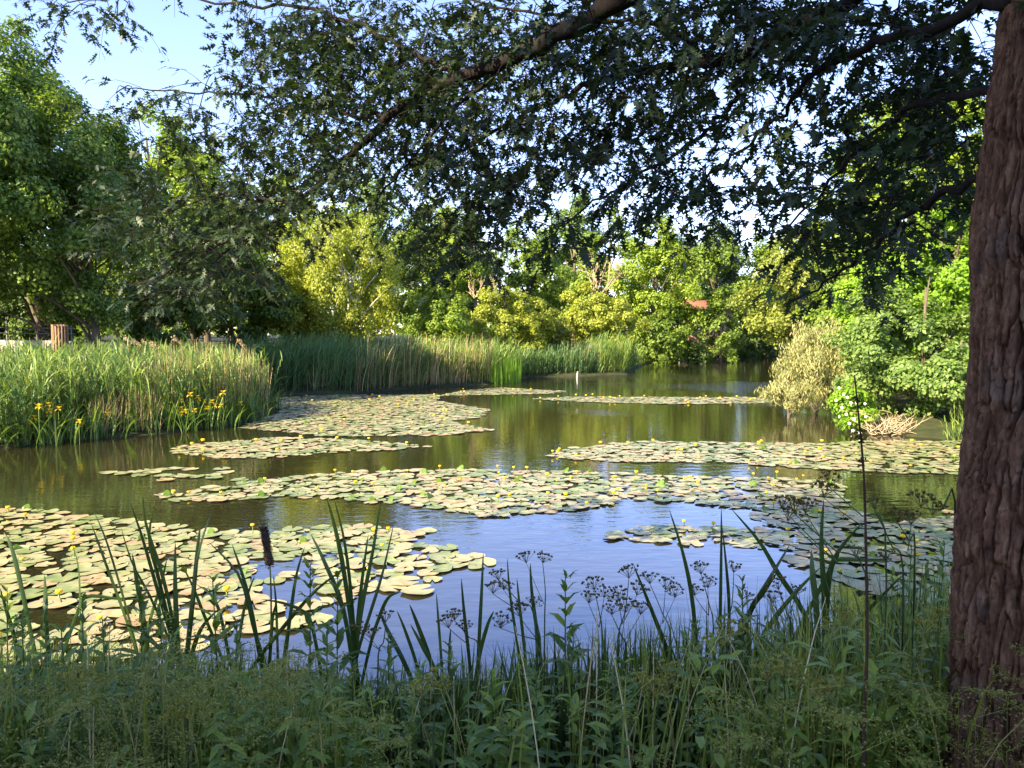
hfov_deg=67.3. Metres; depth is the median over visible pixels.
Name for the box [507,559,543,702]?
cattail leaves
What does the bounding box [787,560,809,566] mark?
lily pad
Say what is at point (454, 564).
lily pad
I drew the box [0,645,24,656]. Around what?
lily pad
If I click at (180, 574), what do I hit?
lily pad
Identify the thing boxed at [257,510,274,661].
cattail
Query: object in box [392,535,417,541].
lily pad
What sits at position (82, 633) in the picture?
willowherb
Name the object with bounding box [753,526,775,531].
lily pad
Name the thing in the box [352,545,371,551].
lily pad
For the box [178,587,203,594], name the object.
lily pad
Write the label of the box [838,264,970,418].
dogwood bush
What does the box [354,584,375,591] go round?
lily pad
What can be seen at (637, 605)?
seeding umbellifer
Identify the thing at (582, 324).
willow bush
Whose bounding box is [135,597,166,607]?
lily pad
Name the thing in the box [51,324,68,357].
litter bin
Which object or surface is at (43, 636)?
willowherb
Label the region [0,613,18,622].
lily pad
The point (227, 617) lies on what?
lily pad
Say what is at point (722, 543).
cattail leaves
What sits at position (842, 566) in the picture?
lily pad
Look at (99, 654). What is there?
willowherb
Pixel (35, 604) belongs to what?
lily pad
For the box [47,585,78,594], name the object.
lily pad
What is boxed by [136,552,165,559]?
lily pad
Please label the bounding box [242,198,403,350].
birch tree
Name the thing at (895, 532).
lily pad
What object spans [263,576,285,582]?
lily pad
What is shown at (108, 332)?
woods
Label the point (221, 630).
lily pad
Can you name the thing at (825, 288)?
oak tree
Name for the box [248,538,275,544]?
lily pad
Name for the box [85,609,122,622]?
lily pad
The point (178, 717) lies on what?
seeding umbellifer
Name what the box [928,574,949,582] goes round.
lily pad
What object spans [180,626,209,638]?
lily pad
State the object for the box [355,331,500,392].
dry reeds
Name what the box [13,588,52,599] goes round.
lily pad
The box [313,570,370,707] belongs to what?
willowherb
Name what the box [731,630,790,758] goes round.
willowherb
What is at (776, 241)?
alder tree
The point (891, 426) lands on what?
brush pile
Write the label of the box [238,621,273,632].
lily pad
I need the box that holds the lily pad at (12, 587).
[0,581,29,589]
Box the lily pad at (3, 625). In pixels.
[0,618,19,629]
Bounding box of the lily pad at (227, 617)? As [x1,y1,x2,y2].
[223,613,240,620]
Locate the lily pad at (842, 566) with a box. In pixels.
[825,564,855,571]
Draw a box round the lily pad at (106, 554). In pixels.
[92,550,118,557]
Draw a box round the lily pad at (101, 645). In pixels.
[86,642,119,655]
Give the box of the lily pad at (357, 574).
[351,571,375,577]
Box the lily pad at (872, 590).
[856,585,894,595]
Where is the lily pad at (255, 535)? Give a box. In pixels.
[241,532,260,538]
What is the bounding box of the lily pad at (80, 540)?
[64,536,94,543]
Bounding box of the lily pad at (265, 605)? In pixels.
[254,599,286,609]
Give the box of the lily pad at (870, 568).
[857,566,881,572]
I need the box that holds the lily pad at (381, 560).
[373,556,400,564]
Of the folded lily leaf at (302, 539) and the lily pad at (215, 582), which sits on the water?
the lily pad at (215, 582)
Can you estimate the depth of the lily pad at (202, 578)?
8.17 m
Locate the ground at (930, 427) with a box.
[0,335,963,767]
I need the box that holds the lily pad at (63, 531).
[43,528,71,535]
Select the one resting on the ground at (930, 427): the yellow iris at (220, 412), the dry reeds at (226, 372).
the dry reeds at (226, 372)
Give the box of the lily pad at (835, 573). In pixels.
[816,569,838,576]
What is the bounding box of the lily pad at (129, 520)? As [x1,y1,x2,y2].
[112,518,137,523]
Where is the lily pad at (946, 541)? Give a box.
[930,539,953,545]
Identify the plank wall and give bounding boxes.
[0,340,73,356]
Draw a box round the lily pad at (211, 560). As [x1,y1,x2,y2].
[201,557,223,563]
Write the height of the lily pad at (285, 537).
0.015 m
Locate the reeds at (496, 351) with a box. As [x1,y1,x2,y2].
[383,331,528,385]
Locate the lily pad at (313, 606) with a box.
[293,601,321,609]
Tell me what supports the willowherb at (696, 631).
on the ground at (930, 427)
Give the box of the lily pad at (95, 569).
[77,567,111,575]
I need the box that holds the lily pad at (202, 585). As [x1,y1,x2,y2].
[184,584,207,589]
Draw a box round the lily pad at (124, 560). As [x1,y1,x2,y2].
[118,556,136,562]
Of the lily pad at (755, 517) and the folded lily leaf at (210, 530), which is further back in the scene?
the lily pad at (755, 517)
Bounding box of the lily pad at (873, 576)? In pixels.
[868,572,894,580]
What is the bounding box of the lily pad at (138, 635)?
[134,631,154,638]
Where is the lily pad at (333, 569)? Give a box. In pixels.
[314,567,339,575]
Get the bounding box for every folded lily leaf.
[13,544,22,549]
[21,504,31,508]
[137,535,147,540]
[161,490,172,496]
[205,528,214,533]
[256,477,265,482]
[256,490,266,496]
[298,536,307,542]
[427,492,433,498]
[655,480,664,485]
[748,480,757,484]
[809,507,817,514]
[868,551,877,557]
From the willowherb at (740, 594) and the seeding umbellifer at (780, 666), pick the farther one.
the willowherb at (740, 594)
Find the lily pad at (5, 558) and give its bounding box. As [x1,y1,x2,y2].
[0,555,23,561]
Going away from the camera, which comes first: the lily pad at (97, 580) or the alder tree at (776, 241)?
the lily pad at (97, 580)
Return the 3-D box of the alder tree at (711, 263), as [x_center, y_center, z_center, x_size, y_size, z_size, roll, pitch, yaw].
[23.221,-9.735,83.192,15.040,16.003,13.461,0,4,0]
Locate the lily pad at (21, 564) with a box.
[6,561,35,566]
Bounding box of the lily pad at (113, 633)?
[101,630,129,640]
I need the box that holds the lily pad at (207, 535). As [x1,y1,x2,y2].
[195,532,221,538]
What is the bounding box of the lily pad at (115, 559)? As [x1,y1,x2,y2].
[106,556,127,562]
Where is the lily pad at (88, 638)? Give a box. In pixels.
[79,635,99,643]
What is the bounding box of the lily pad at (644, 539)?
[635,536,657,541]
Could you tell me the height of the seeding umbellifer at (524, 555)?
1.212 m
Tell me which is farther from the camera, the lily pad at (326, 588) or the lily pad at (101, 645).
the lily pad at (326, 588)
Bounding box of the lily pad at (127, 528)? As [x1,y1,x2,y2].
[113,527,137,531]
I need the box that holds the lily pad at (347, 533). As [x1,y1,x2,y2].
[339,530,361,536]
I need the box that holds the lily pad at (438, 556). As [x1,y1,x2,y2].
[428,553,454,560]
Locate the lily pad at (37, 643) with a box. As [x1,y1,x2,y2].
[24,639,52,650]
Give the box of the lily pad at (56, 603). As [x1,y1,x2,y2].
[48,598,76,607]
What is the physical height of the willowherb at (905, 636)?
0.960 m
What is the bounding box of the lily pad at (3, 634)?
[0,628,10,637]
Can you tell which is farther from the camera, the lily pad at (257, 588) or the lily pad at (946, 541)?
the lily pad at (946, 541)
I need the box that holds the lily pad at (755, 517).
[749,514,771,519]
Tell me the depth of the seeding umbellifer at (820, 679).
3.06 m
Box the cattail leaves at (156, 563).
[117,499,217,678]
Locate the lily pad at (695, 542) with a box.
[677,538,703,545]
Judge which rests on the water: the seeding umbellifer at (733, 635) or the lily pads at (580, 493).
the lily pads at (580, 493)
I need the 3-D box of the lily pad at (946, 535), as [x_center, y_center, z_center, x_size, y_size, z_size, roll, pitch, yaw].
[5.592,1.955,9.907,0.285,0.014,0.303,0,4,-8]
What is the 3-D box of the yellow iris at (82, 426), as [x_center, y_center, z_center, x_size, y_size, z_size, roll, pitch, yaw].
[-11.183,0.843,19.151,2.892,1.082,2.285,0,4,0]
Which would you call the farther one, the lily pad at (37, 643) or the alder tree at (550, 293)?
the alder tree at (550, 293)
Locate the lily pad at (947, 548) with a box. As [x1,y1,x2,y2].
[928,544,951,550]
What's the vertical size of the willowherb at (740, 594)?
1.160 m
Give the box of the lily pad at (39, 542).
[26,540,49,545]
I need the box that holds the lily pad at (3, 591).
[0,590,17,594]
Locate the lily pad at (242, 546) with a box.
[224,543,252,549]
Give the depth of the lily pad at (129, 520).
10.71 m
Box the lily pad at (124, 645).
[102,642,138,658]
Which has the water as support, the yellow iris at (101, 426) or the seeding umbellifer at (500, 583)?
the yellow iris at (101, 426)
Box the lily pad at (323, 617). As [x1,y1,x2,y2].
[299,613,333,624]
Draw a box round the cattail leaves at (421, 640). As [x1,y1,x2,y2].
[381,604,444,710]
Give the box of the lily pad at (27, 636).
[5,634,42,644]
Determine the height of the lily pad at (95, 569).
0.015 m
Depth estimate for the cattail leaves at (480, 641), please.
4.99 m
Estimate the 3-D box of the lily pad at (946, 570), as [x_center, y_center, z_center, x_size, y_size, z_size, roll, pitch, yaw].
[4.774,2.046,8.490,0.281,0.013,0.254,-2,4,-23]
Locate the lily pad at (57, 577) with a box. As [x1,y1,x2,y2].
[43,572,77,581]
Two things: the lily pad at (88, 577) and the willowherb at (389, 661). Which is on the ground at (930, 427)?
the willowherb at (389, 661)
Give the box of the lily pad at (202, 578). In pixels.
[187,577,210,583]
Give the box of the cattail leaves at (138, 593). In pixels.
[91,512,166,671]
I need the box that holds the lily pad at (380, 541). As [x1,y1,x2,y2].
[365,539,387,544]
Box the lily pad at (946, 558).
[931,555,952,561]
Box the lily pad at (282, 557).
[273,554,293,559]
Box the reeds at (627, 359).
[586,331,645,371]
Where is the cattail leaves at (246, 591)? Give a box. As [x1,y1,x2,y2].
[182,544,275,686]
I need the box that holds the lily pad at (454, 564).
[446,560,468,567]
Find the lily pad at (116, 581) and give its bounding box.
[103,576,127,583]
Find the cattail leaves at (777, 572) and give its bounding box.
[715,510,820,707]
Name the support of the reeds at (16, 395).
on the ground at (930, 427)
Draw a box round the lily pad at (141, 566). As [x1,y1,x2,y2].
[126,562,157,571]
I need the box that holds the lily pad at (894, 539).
[877,536,902,542]
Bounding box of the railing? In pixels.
[0,317,74,342]
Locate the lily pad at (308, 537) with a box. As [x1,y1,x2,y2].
[298,535,322,540]
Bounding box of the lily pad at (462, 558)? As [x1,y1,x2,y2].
[446,554,472,561]
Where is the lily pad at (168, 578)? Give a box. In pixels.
[144,575,178,584]
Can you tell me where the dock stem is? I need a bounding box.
[851,375,868,767]
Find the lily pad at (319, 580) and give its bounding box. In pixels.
[313,576,338,583]
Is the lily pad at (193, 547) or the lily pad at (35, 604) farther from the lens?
the lily pad at (193, 547)
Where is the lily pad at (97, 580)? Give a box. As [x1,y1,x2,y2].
[85,576,109,583]
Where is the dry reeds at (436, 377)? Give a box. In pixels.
[307,360,468,391]
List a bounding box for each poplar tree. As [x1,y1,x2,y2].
[256,175,341,340]
[299,172,432,342]
[396,193,492,330]
[539,192,610,348]
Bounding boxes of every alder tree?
[99,201,270,348]
[178,245,307,346]
[470,218,574,339]
[558,207,652,333]
[657,219,779,358]
[737,303,790,357]
[765,240,819,349]
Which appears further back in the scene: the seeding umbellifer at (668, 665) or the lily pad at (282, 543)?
the lily pad at (282, 543)
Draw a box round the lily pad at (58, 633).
[49,628,77,637]
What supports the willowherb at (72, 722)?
on the ground at (930, 427)
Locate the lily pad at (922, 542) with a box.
[905,539,931,544]
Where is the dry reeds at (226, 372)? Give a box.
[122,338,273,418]
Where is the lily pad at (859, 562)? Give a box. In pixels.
[846,556,872,563]
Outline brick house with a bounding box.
[681,300,734,354]
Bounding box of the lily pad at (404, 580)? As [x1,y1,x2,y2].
[386,575,419,585]
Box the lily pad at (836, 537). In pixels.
[823,533,846,539]
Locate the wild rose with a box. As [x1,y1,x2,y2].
[825,378,880,432]
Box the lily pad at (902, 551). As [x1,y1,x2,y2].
[889,548,913,555]
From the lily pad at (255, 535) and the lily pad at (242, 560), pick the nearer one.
the lily pad at (242, 560)
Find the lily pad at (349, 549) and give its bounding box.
[329,547,354,552]
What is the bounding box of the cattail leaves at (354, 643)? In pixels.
[311,500,399,713]
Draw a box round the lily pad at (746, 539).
[732,536,756,542]
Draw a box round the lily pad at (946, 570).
[932,566,950,572]
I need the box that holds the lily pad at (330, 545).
[313,542,341,548]
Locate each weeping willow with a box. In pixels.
[754,369,818,417]
[768,316,869,413]
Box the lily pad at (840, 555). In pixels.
[827,550,852,556]
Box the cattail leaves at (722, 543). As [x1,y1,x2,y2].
[719,509,730,730]
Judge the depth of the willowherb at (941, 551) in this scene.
5.60 m
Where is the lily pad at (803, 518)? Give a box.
[784,515,807,519]
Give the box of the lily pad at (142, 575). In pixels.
[120,573,148,580]
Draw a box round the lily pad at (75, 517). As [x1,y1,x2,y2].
[61,514,88,519]
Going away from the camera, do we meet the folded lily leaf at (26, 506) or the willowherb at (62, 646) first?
the willowherb at (62, 646)
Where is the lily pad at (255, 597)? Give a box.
[237,593,269,604]
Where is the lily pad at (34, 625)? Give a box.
[14,623,39,631]
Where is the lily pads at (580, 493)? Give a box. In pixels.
[0,387,960,662]
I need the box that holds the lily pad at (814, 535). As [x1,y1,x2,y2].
[799,532,824,538]
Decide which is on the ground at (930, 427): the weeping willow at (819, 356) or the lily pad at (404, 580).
the weeping willow at (819, 356)
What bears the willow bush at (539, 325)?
on the ground at (930, 427)
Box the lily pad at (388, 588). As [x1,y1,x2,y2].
[380,583,405,590]
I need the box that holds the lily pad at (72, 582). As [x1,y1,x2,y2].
[57,579,92,586]
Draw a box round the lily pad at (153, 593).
[142,585,172,595]
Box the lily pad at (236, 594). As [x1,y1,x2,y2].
[224,591,244,598]
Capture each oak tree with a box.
[7,0,1023,767]
[606,211,703,341]
[803,79,985,352]
[808,179,965,344]
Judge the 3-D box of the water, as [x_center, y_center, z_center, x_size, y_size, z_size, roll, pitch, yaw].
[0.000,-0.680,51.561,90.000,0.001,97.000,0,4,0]
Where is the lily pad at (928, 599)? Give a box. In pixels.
[916,592,943,602]
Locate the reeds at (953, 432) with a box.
[940,398,964,440]
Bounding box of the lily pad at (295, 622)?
[274,615,305,628]
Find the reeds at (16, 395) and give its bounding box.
[0,332,292,448]
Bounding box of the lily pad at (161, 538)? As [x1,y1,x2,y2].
[146,536,174,542]
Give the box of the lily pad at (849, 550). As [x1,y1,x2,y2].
[842,549,870,555]
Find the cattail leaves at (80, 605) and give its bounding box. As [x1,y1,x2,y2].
[59,542,145,662]
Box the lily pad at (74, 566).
[62,562,91,570]
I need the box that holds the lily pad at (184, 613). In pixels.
[179,608,200,619]
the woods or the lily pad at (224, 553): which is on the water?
the lily pad at (224, 553)
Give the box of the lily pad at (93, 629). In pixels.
[84,623,112,634]
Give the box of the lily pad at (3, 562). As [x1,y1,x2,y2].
[0,560,7,565]
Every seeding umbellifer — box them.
[52,662,105,767]
[157,694,218,767]
[257,657,308,767]
[352,609,394,749]
[406,667,455,767]
[436,608,480,725]
[484,568,536,655]
[492,595,542,726]
[515,550,552,700]
[580,576,615,709]
[602,595,651,756]
[607,563,650,662]
[632,670,681,767]
[639,571,683,751]
[656,659,683,767]
[688,560,717,715]
[698,618,748,756]
[725,560,754,683]
[750,652,816,767]
[762,575,806,709]
[773,494,868,611]
[802,674,840,767]
[810,470,887,702]
[819,604,859,672]
[848,497,903,767]
[888,506,922,765]
[906,488,955,694]
[913,606,948,767]
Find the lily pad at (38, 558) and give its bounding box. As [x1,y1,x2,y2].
[22,555,53,562]
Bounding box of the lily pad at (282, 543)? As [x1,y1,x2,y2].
[272,539,296,546]
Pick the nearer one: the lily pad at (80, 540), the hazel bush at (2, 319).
the lily pad at (80, 540)
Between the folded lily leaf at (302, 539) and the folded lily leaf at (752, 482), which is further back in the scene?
the folded lily leaf at (752, 482)
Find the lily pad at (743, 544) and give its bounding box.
[729,541,754,547]
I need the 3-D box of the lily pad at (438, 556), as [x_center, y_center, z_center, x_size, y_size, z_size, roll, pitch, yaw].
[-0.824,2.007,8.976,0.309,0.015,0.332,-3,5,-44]
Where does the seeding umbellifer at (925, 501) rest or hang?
on the ground at (930, 427)
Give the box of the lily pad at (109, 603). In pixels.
[95,597,132,608]
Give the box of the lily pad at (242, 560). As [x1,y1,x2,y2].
[220,557,248,564]
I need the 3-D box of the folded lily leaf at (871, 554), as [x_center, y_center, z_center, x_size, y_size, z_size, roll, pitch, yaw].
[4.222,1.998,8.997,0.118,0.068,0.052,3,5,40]
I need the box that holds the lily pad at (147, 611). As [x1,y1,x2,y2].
[131,605,160,614]
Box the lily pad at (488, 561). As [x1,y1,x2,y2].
[468,557,495,565]
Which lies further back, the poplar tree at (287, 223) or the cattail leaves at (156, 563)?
the poplar tree at (287, 223)
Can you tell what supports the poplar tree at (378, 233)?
on the ground at (930, 427)
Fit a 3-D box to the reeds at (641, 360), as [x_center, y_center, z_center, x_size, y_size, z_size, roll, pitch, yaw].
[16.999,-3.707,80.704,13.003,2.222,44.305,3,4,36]
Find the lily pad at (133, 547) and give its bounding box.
[114,543,142,550]
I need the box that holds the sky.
[0,0,998,334]
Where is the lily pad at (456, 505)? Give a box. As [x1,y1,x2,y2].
[444,503,466,507]
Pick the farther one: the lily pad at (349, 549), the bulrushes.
the bulrushes
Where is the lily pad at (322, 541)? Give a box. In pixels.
[308,538,333,543]
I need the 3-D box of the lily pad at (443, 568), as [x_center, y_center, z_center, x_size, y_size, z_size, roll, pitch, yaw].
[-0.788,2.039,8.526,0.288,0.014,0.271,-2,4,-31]
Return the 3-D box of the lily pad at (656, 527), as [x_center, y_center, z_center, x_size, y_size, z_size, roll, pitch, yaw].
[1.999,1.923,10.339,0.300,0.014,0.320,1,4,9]
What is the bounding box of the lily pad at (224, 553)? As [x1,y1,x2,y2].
[211,551,228,556]
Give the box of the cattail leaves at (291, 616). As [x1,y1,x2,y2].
[249,547,340,689]
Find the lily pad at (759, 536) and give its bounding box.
[742,533,767,539]
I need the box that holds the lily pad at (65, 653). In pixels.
[43,646,86,661]
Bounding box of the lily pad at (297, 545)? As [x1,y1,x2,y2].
[290,541,310,547]
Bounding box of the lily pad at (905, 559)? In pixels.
[889,555,919,564]
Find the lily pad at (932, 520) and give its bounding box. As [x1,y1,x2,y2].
[918,518,944,522]
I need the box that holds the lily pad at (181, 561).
[162,558,189,565]
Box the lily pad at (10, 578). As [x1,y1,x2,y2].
[0,574,30,583]
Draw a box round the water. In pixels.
[0,357,960,744]
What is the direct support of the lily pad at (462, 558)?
on the water
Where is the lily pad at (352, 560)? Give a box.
[332,558,361,565]
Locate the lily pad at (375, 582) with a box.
[368,579,385,586]
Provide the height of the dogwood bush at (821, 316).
5.802 m
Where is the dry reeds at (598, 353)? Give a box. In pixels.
[567,334,629,370]
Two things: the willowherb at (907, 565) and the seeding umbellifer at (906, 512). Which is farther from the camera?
the willowherb at (907, 565)
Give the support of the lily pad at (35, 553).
on the water
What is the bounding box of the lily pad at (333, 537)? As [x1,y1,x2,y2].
[320,535,341,540]
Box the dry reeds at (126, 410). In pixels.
[82,388,176,432]
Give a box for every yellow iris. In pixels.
[0,401,100,444]
[0,402,68,448]
[28,401,109,443]
[39,401,137,439]
[93,397,155,435]
[123,397,198,434]
[139,392,239,431]
[163,390,247,429]
[199,391,253,423]
[224,387,276,420]
[264,385,297,409]
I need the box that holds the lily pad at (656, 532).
[648,529,671,534]
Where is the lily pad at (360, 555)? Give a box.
[356,553,376,558]
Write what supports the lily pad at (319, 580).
on the water
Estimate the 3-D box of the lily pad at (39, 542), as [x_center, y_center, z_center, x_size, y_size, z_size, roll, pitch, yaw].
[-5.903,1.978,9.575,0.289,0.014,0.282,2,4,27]
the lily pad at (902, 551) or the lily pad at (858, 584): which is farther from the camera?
the lily pad at (902, 551)
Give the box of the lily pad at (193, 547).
[180,544,208,550]
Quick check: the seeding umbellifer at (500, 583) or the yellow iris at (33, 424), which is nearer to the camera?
the seeding umbellifer at (500, 583)
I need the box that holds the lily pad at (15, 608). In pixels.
[0,605,22,613]
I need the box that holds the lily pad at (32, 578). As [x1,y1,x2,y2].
[13,575,46,583]
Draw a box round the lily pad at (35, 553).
[18,551,45,556]
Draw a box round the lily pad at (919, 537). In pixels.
[896,534,924,539]
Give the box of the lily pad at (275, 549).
[256,547,278,552]
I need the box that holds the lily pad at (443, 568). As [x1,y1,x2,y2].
[427,564,451,571]
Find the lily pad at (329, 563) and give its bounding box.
[311,561,336,568]
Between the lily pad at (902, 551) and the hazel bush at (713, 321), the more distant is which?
the hazel bush at (713, 321)
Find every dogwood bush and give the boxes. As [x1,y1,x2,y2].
[791,253,912,383]
[819,277,931,416]
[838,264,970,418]
[901,341,968,421]
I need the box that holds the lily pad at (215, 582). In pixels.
[199,578,224,585]
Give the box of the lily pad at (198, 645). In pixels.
[180,638,209,650]
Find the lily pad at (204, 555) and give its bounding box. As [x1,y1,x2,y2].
[189,552,212,558]
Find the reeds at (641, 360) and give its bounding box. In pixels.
[632,339,790,366]
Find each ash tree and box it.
[0,13,137,279]
[0,57,158,340]
[0,101,172,353]
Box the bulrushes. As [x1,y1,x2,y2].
[489,353,520,383]
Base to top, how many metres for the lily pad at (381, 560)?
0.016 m
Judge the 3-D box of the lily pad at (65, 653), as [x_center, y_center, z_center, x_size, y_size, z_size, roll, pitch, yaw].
[-3.612,2.184,6.207,0.324,0.016,0.346,-2,4,-26]
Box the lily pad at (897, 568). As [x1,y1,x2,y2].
[887,564,909,572]
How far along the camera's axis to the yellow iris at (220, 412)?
21.49 m
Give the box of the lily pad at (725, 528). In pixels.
[714,525,739,531]
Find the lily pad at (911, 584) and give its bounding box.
[905,582,936,591]
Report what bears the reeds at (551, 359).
on the ground at (930, 427)
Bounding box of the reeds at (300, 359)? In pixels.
[216,325,442,392]
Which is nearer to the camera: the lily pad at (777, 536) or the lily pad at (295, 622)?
the lily pad at (295, 622)
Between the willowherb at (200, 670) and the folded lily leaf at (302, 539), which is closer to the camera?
the willowherb at (200, 670)
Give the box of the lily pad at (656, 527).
[649,524,671,529]
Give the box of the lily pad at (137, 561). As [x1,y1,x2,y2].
[125,559,151,565]
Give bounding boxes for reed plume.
[168,335,182,352]
[232,338,243,358]
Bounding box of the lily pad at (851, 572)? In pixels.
[842,569,868,577]
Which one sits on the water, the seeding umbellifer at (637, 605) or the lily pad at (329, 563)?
the lily pad at (329, 563)
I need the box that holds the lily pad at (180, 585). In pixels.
[171,582,191,588]
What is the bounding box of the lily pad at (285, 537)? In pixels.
[277,534,301,539]
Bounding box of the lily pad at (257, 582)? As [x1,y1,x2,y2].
[237,579,262,586]
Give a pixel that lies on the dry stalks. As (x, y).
(128, 725)
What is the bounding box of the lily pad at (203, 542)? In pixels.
[187,539,213,544]
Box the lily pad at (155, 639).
[130,637,162,648]
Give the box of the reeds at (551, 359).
[513,338,608,374]
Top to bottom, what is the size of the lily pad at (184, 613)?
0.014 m
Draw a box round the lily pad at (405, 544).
[391,542,413,547]
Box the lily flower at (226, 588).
[223,585,229,597]
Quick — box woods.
[22,291,760,340]
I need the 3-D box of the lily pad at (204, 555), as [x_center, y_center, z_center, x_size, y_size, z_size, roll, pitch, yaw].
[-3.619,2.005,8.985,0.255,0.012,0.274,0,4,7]
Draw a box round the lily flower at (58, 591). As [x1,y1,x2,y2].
[55,589,62,597]
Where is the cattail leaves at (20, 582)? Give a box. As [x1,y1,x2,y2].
[0,533,38,667]
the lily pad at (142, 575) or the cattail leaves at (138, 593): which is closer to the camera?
the cattail leaves at (138, 593)
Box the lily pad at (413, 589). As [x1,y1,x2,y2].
[400,584,434,593]
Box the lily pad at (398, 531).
[388,529,411,534]
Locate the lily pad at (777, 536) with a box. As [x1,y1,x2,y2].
[765,533,788,539]
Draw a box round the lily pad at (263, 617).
[243,611,274,623]
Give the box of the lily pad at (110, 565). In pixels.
[98,562,127,569]
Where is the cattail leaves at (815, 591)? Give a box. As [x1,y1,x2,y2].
[782,500,904,691]
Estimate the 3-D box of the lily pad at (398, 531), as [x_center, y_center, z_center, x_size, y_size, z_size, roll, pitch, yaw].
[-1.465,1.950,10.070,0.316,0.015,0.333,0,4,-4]
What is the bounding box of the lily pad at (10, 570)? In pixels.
[0,567,25,574]
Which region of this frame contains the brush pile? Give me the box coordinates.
[851,410,931,435]
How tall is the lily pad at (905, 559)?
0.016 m
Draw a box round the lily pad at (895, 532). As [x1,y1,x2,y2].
[877,529,900,534]
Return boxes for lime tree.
[85,259,170,337]
[89,99,235,328]
[157,147,266,342]
[185,215,304,339]
[393,204,505,335]
[503,220,599,341]
[649,236,739,329]
[726,217,847,348]
[954,133,982,304]
[959,199,973,257]
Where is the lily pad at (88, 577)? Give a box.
[80,572,105,579]
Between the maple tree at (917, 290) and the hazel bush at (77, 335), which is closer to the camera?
the maple tree at (917, 290)
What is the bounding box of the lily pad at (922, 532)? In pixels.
[911,530,937,535]
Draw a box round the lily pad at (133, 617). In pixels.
[115,614,156,625]
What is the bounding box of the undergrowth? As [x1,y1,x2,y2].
[0,598,957,767]
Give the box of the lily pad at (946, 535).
[936,533,952,538]
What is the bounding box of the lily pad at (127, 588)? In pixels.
[119,585,142,591]
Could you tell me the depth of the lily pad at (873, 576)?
8.26 m
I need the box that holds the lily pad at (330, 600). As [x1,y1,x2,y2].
[311,597,333,604]
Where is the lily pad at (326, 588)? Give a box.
[315,583,348,593]
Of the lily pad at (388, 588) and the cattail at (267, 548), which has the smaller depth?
the cattail at (267, 548)
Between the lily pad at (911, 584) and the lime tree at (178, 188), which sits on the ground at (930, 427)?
the lime tree at (178, 188)
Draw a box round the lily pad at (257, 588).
[240,586,262,592]
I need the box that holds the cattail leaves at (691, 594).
[633,510,698,677]
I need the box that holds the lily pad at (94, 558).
[78,555,102,562]
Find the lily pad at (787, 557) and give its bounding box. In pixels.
[783,554,807,560]
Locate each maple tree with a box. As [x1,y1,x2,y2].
[822,224,965,396]
[851,194,971,378]
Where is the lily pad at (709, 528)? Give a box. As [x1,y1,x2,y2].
[698,526,719,531]
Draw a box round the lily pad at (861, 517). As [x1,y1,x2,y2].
[852,516,878,521]
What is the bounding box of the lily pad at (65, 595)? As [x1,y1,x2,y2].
[40,593,71,600]
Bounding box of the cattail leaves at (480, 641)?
[461,554,493,697]
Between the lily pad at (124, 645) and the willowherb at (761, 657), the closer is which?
the willowherb at (761, 657)
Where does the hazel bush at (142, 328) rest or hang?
on the ground at (930, 427)
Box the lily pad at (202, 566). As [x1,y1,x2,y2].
[191,562,220,570]
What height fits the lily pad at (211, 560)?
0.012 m
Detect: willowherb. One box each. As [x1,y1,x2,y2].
[0,584,38,673]
[0,666,43,766]
[3,609,62,713]
[26,623,66,693]
[36,622,90,732]
[50,592,123,694]
[51,673,116,767]
[85,616,130,716]
[99,661,143,758]
[111,580,174,679]
[134,599,185,702]
[136,625,200,731]
[174,653,215,760]
[187,572,247,691]
[216,616,259,708]
[245,660,286,741]
[284,557,332,696]
[302,618,351,729]
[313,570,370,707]
[334,655,376,745]
[364,631,410,748]
[394,660,448,767]
[420,641,479,758]
[458,667,518,767]
[481,712,540,767]
[511,674,561,767]
[542,569,591,756]
[550,631,597,757]
[586,654,635,767]
[664,619,718,739]
[715,574,768,746]
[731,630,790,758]
[870,566,908,649]
[884,613,936,763]
[887,541,922,617]
[905,559,941,620]
[927,537,952,613]
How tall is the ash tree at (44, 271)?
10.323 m
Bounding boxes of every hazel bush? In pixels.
[0,282,107,348]
[0,286,35,340]
[99,265,206,351]
[633,311,692,364]
[663,295,695,362]
[682,339,713,363]
[694,286,742,362]
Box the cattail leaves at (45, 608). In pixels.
[42,575,49,667]
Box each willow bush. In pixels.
[242,264,323,345]
[402,283,480,350]
[451,285,558,357]
[525,307,574,359]
[558,280,652,352]
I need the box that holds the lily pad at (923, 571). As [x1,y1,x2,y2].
[916,566,933,574]
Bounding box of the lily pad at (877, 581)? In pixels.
[869,580,901,588]
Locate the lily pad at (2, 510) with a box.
[0,508,15,512]
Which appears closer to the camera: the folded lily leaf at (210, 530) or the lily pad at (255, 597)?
the lily pad at (255, 597)
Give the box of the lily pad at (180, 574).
[172,569,201,577]
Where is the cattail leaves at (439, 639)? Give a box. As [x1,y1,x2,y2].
[436,594,450,677]
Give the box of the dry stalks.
[0,552,1023,767]
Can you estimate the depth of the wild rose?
20.30 m
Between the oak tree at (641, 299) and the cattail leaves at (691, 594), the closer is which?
the cattail leaves at (691, 594)
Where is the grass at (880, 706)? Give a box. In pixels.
[0,555,999,767]
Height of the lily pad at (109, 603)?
0.015 m
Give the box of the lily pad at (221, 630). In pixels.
[212,625,233,633]
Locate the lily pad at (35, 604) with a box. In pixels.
[27,599,51,607]
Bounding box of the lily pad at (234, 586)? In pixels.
[207,581,237,591]
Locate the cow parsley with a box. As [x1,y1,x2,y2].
[0,605,1023,767]
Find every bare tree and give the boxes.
[468,272,497,306]
[570,245,627,335]
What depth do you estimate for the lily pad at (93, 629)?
6.76 m
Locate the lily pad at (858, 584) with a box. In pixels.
[842,579,877,587]
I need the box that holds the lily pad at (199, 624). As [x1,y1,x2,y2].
[192,619,224,630]

